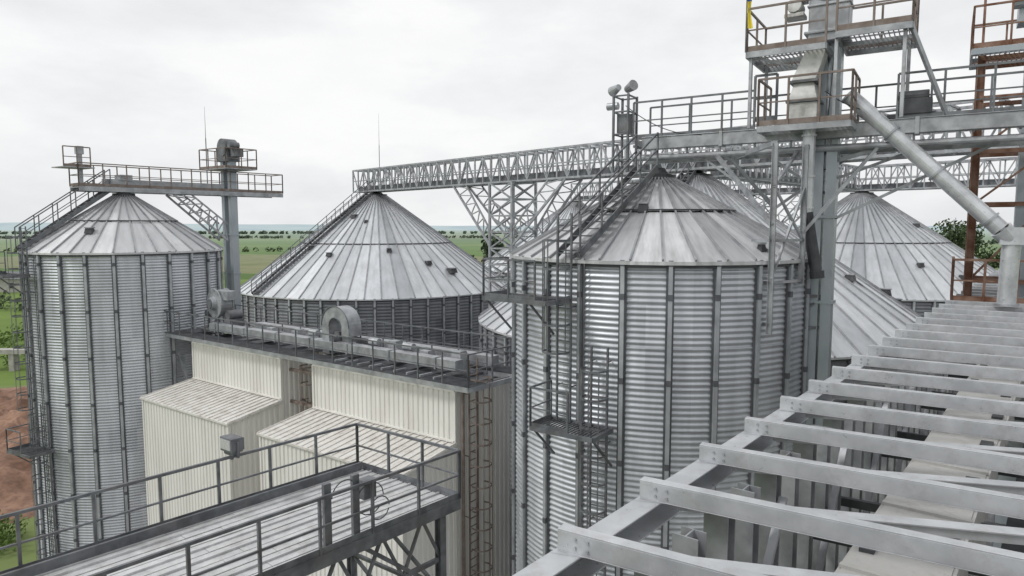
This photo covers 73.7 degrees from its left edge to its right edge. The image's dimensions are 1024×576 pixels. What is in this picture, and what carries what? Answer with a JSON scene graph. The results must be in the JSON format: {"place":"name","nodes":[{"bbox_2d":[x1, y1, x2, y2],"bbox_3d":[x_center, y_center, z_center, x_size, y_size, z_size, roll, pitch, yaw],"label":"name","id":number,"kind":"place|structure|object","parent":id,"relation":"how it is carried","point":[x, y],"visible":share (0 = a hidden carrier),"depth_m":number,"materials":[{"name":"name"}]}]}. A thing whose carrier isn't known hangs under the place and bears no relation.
{"place":"outdoors","nodes":[
{"label":"outdoors","id":0,"kind":"place"},
{"bbox_2d":[0,222,986,230],"bbox_3d":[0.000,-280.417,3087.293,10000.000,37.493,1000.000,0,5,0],"label":"hills","id":1,"kind":"structure","parent":0,"point":[10,226],"depth_m":2845.07,"materials":[{"name":"green plant"}]},
{"bbox_2d":[0,230,1000,570],"bbox_3d":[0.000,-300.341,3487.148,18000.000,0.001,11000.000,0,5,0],"label":"ground","id":2,"kind":"structure","parent":0,"point":[252,262],"depth_m":389.20,"materials":[{"name":"green plant"}]},
{"bbox_2d":[0,271,20,291],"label":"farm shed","id":3,"kind":"structure","parent":2,"relation":"on","point":[4,285],"depth_m":204.29,"materials":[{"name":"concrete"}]},
{"bbox_2d":[0,348,24,370],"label":"wall and piers","id":4,"kind":"structure","parent":2,"relation":"on","point":[9,352],"depth_m":93.74,"materials":[{"name":"concrete"}]},
{"bbox_2d":[0,322,27,554],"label":"bushes","id":5,"kind":"object","parent":2,"relation":"on","point":[3,532],"visible":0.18,"depth_m":44.00,"materials":[{"name":"green plant"}]},
{"bbox_2d":[0,386,35,523],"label":"soil mounds","id":6,"kind":"object","parent":2,"relation":"on","point":[16,485],"visible":0.13,"depth_m":53.44,"materials":[{"name":"brown soil"}]},
{"bbox_2d":[0,246,293,310],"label":"hedgerow","id":7,"kind":"object","parent":2,"relation":"on","point":[2,297],"visible":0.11,"depth_m":165.06,"materials":[{"name":"green plant"}]},
{"bbox_2d":[481,235,504,261],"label":"poplar tree","id":8,"kind":"object","parent":2,"relation":"on","point":[484,246],"visible":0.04,"depth_m":91.22,"materials":[{"name":"green plant"}]},
{"bbox_2d":[0,230,998,243],"bbox_3d":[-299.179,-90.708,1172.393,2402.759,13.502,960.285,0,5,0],"label":"distant trees","id":9,"kind":"object","parent":2,"relation":"on","point":[992,241],"visible":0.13,"depth_m":1516.20,"materials":[{"name":"green plant"}]},
{"bbox_2d":[956,220,1000,268],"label":"broadleaf tree","id":10,"kind":"object","parent":2,"relation":"on","point":[979,238],"visible":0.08,"depth_m":105.02,"materials":[{"name":"green plant"}]},
{"bbox_2d":[978,513,987,544],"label":"gravel yard","id":11,"kind":"structure","parent":2,"relation":"on","point":[983,542],"depth_m":43.31,"materials":[{"name":"grey gravel"}]},
{"bbox_2d":[0,169,224,559],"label":"grain silo","id":12,"kind":"object","parent":11,"relation":"on","point":[105,283],"visible":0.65,"depth_m":33.15,"materials":[{"name":"metal"}]},
{"bbox_2d":[51,145,282,240],"bbox_3d":[-18.766,-5.090,38.658,1.370,4.938,12.102,4,7,40],"label":"conveyor catwalk","id":13,"kind":"object","parent":12,"relation":"on","point":[124,183],"visible":1,"depth_m":38.06,"materials":[{"name":"metal"}]},
{"bbox_2d":[199,138,256,333],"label":"bucket elevator","id":14,"kind":"object","parent":11,"relation":"on","point":[229,154],"visible":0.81,"depth_m":40.68,"materials":[{"name":"metal"}]},
{"bbox_2d":[204,107,207,182],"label":"lightning rod","id":15,"kind":"object","parent":14,"relation":"attached to","point":[206,148],"visible":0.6,"depth_m":40.61,"materials":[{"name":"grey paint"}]},
{"bbox_2d":[0,423,460,575],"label":"elevated walkway","id":16,"kind":"structure","parent":11,"relation":"on","point":[271,530],"depth_m":13.90,"materials":[{"name":"grey metal"}]},
{"bbox_2d":[220,434,243,459],"bbox_3d":[-6.208,3.548,15.157,0.572,0.520,0.339,4,7,37],"label":"flood lamp","id":17,"kind":"object","parent":16,"relation":"attached to","point":[232,445],"visible":1,"depth_m":15.02,"materials":[{"name":"grey metal"}]},
{"bbox_2d":[321,473,389,546],"bbox_3d":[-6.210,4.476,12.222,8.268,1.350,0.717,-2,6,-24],"label":"switch cabinet","id":18,"kind":"object","parent":16,"relation":"on","point":[359,493],"visible":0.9,"depth_m":13.48,"materials":[{"name":"grey metal"}]},
{"bbox_2d":[144,343,509,575],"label":"cladding","id":19,"kind":"structure","parent":11,"relation":"on","point":[175,439],"depth_m":26.22,"materials":[{"name":"beige metal"}]},
{"bbox_2d":[140,378,456,475],"bbox_3d":[-9.601,5.250,27.648,17.291,0.585,2.503,4,6,36],"label":"lean to roofs","id":20,"kind":"object","parent":19,"relation":"attached to","point":[223,405],"visible":0.91,"depth_m":26.36,"materials":[{"name":"grey metal"}]},
{"bbox_2d":[289,350,318,412],"bbox_3d":[-8.436,10.008,29.884,2.276,14.600,1.176,3,6,32],"label":"recess ladder","id":21,"kind":"object","parent":19,"relation":"attached to","point":[305,371],"visible":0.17,"depth_m":29.14,"materials":[{"name":"metal"}]},
{"bbox_2d":[142,342,500,575],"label":"trim","id":22,"kind":"structure","parent":19,"relation":"attached to","point":[454,440],"depth_m":27.02,"materials":[{"name":"beige metal"}]},
{"bbox_2d":[220,335,509,381],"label":"top slab","id":23,"kind":"structure","parent":19,"relation":"on","point":[428,369],"depth_m":27.48,"materials":[{"name":"grey paint"}]},
{"bbox_2d":[164,304,511,392],"bbox_3d":[-8.563,3.760,29.962,20.840,4.558,3.610,4,6,36],"label":"rooftop gallery","id":24,"kind":"object","parent":23,"relation":"on","point":[434,356],"visible":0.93,"depth_m":26.89,"materials":[{"name":"grey paint"}]},
{"bbox_2d":[201,288,242,333],"bbox_3d":[-14.547,1.091,34.192,2.585,2.150,1.214,4,6,36],"label":"centrifugal fan","id":25,"kind":"object","parent":24,"relation":"on","point":[220,302],"visible":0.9,"depth_m":33.69},
{"bbox_2d":[321,305,361,353],"bbox_3d":[-7.149,1.727,28.338,1.822,2.035,0.830,4,6,36],"label":"fan","id":26,"kind":"object","parent":24,"relation":"attached to","point":[345,320],"visible":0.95,"depth_m":28.10,"materials":[{"name":"metal"}]},
{"bbox_2d":[241,180,509,355],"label":"grain silo","id":27,"kind":"object","parent":11,"relation":"on","point":[377,256],"visible":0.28,"depth_m":55.76,"materials":[{"name":"metal"}]},
{"bbox_2d":[461,358,492,575],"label":"end ladder","id":28,"kind":"object","parent":11,"relation":"on","point":[477,488],"visible":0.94,"depth_m":23.68,"materials":[{"name":"metal"}]},
{"bbox_2d":[452,179,582,306],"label":"lattice support tower","id":29,"kind":"structure","parent":11,"relation":"on","point":[512,216],"depth_m":49.88,"materials":[{"name":"metal"}]},
{"bbox_2d":[352,98,1019,192],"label":"truss bridge","id":30,"kind":"structure","parent":29,"relation":"on","point":[579,173],"depth_m":46.50,"materials":[{"name":"metal"}]},
{"bbox_2d":[485,201,586,280],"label":"grain silo","id":31,"kind":"object","parent":11,"relation":"on","point":[572,207],"visible":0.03,"depth_m":83.71,"materials":[{"name":"metal"}]},
{"bbox_2d":[482,132,810,575],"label":"grain silo","id":32,"kind":"object","parent":11,"relation":"on","point":[644,344],"visible":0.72,"depth_m":18.33,"materials":[{"name":"metal"}]},
{"bbox_2d":[606,60,1023,334],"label":"conveyor catwalk","id":33,"kind":"object","parent":32,"relation":"on","point":[989,118],"visible":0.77,"depth_m":18.49,"materials":[{"name":"metal"}]},
{"bbox_2d":[478,151,922,575],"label":"grain silo","id":34,"kind":"object","parent":11,"relation":"on","point":[866,312],"visible":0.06,"depth_m":33.37,"materials":[{"name":"metal"}]},
{"bbox_2d":[512,269,1023,575],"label":"conveyor gantry","id":35,"kind":"object","parent":11,"relation":"on","point":[901,460],"visible":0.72,"depth_m":6.34,"materials":[{"name":"metal"}]},
{"bbox_2d":[740,193,799,224],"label":"lattice support tower","id":36,"kind":"structure","parent":11,"relation":"on","point":[763,206],"depth_m":64.82,"materials":[{"name":"metal"}]},
{"bbox_2d":[571,156,1017,200],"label":"truss bridge","id":37,"kind":"structure","parent":36,"relation":"on","point":[930,185],"depth_m":57.89,"materials":[{"name":"metal"}]},
{"bbox_2d":[626,0,1023,425],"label":"bucket elevator","id":38,"kind":"object","parent":11,"relation":"on","point":[814,101],"visible":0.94,"depth_m":18.33,"materials":[{"name":"metal"}]},
{"bbox_2d":[745,0,752,52],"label":"flag","id":39,"kind":"object","parent":38,"relation":"attached to","point":[748,5],"visible":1,"depth_m":18.71,"materials":[{"name":"yellow fabric"}]},
{"bbox_2d":[794,191,995,316],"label":"grain silo","id":40,"kind":"object","parent":11,"relation":"on","point":[904,256],"visible":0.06,"depth_m":53.64,"materials":[{"name":"metal"}]},
{"bbox_2d":[704,145,859,190],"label":"truss bridge","id":41,"kind":"structure","parent":40,"relation":"on","point":[759,173],"depth_m":47.98,"materials":[{"name":"metal"}]},
{"bbox_2d":[931,217,974,255],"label":"broadleaf tree","id":42,"kind":"object","parent":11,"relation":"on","point":[951,235],"visible":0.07,"depth_m":101.97,"materials":[{"name":"green plant"}]},
{"bbox_2d":[950,0,1023,547],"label":"elevator support tower","id":43,"kind":"structure","parent":11,"relation":"on","point":[1005,47],"depth_m":19.41,"materials":[{"name":"metal"}]},
{"bbox_2d":[0,0,1023,225],"label":"sky","id":44,"kind":"structure","parent":0,"point":[304,85],"materials":[{"name":"white"}]}
]}

